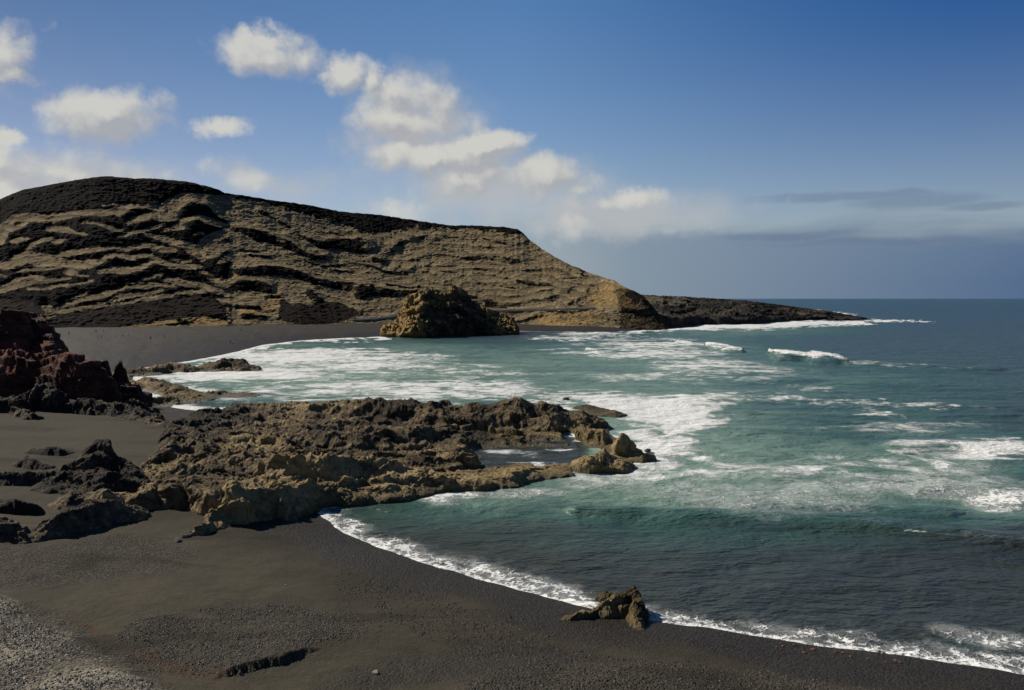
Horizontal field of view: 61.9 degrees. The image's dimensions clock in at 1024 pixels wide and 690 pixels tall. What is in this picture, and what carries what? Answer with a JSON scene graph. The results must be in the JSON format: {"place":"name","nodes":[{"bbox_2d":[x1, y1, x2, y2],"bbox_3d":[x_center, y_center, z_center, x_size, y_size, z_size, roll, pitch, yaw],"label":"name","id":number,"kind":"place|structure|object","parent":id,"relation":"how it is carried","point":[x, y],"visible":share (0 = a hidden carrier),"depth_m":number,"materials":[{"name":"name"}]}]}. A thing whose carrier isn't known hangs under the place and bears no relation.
{"place":"outdoors","nodes":[
{"label":"outdoors","id":0,"kind":"place"},
{"bbox_2d":[0,308,152,407],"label":"red cliff","id":1,"kind":"structure","parent":0,"point":[34,349],"depth_m":182.26,"materials":[{"name":"brown stone"}]},
{"bbox_2d":[116,605,386,678],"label":"gravel","id":2,"kind":"structure","parent":0,"point":[249,646],"depth_m":58.39,"materials":[{"name":"black gravel"}]},
{"bbox_2d":[0,176,670,329],"bbox_3d":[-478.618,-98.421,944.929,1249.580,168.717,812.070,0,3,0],"label":"hill","id":3,"kind":"structure","parent":0,"point":[106,251],"depth_m":799.45,"materials":[{"name":"brown stone"}]},
{"bbox_2d":[352,315,397,320],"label":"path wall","id":4,"kind":"structure","parent":3,"relation":"on","point":[373,318],"depth_m":722.61,"materials":[{"name":"stone"}]},
{"bbox_2d":[497,307,595,311],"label":"path wall","id":5,"kind":"structure","parent":3,"relation":"on","point":[519,310],"depth_m":736.50,"materials":[{"name":"stone"}]},
{"bbox_2d":[0,323,1023,689],"bbox_3d":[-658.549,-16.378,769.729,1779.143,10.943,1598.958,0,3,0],"label":"beach","id":6,"kind":"structure","parent":0,"point":[96,591],"depth_m":63.88,"materials":[{"name":"black sand"}]},
{"bbox_2d":[0,515,33,544],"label":"rock outcrop","id":7,"kind":"object","parent":6,"relation":"on","point":[12,531],"visible":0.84,"depth_m":80.48,"materials":[{"name":"black stone"}]},
{"bbox_2d":[0,499,44,515],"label":"rock ledge","id":8,"kind":"object","parent":6,"relation":"on","point":[15,506],"visible":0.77,"depth_m":91.01,"materials":[{"name":"black stone"}]},
{"bbox_2d":[11,455,55,470],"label":"sand rock","id":9,"kind":"object","parent":6,"relation":"on","point":[27,462],"visible":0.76,"depth_m":112.95,"materials":[{"name":"black stone"}]},
{"bbox_2d":[24,446,74,455],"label":"sand rock","id":10,"kind":"object","parent":6,"relation":"on","point":[52,451],"visible":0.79,"depth_m":122.00,"materials":[{"name":"black stone"}]},
{"bbox_2d":[0,439,153,542],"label":"rock outcrop","id":11,"kind":"object","parent":6,"relation":"on","point":[97,482],"visible":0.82,"depth_m":100.95,"materials":[{"name":"black stone"}]},
{"bbox_2d":[0,595,158,689],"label":"gravel","id":12,"kind":"structure","parent":6,"relation":"on","point":[8,671],"depth_m":51.92,"materials":[{"name":"grey gravel"}]},
{"bbox_2d":[0,382,169,427],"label":"rock rubble","id":13,"kind":"object","parent":6,"relation":"on","point":[49,396],"visible":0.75,"depth_m":170.98,"materials":[{"name":"black stone"}]},
{"bbox_2d":[181,534,190,537],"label":"foot stone","id":14,"kind":"object","parent":6,"relation":"on","point":[185,535],"visible":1,"depth_m":85.08,"materials":[{"name":"grey stone"}]},
{"bbox_2d":[124,397,656,535],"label":"rock reef","id":15,"kind":"object","parent":6,"relation":"on","point":[218,468],"visible":0.86,"depth_m":123.99},
{"bbox_2d":[560,585,649,630],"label":"shore rock","id":16,"kind":"object","parent":6,"relation":"on","point":[630,607],"visible":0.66,"depth_m":66.71,"materials":[{"name":"brown stone"}]},
{"bbox_2d":[333,571,882,689],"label":"gravel","id":17,"kind":"structure","parent":6,"relation":"on","point":[594,659],"depth_m":56.15,"materials":[{"name":"black gravel"}]},
{"bbox_2d":[0,0,1023,298],"label":"sky","id":18,"kind":"structure","parent":0,"point":[717,149],"materials":[{"name":"blue"}]},
{"bbox_2d":[133,299,1023,674],"bbox_3d":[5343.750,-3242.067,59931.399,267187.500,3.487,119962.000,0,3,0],"label":"sea","id":19,"kind":"structure","parent":0,"point":[857,485],"depth_m":122.66,"materials":[{"name":"liquid"}]},
{"bbox_2d":[112,358,261,376],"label":"reef","id":20,"kind":"object","parent":19,"relation":"in","point":[231,364],"visible":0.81,"depth_m":291.85},
{"bbox_2d":[129,376,259,406],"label":"reef","id":21,"kind":"object","parent":19,"relation":"in","point":[171,394],"visible":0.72,"depth_m":218.30},
{"bbox_2d":[380,285,519,337],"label":"sea stack","id":22,"kind":"object","parent":19,"relation":"in","point":[454,310],"visible":0.84,"depth_m":575.50,"materials":[{"name":"brown stone"}]},
{"bbox_2d":[643,294,874,326],"bbox_3d":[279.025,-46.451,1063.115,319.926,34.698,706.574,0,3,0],"label":"lava point","id":23,"kind":"structure","parent":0,"point":[681,311],"depth_m":869.86,"materials":[{"name":"black stone"}]}
]}

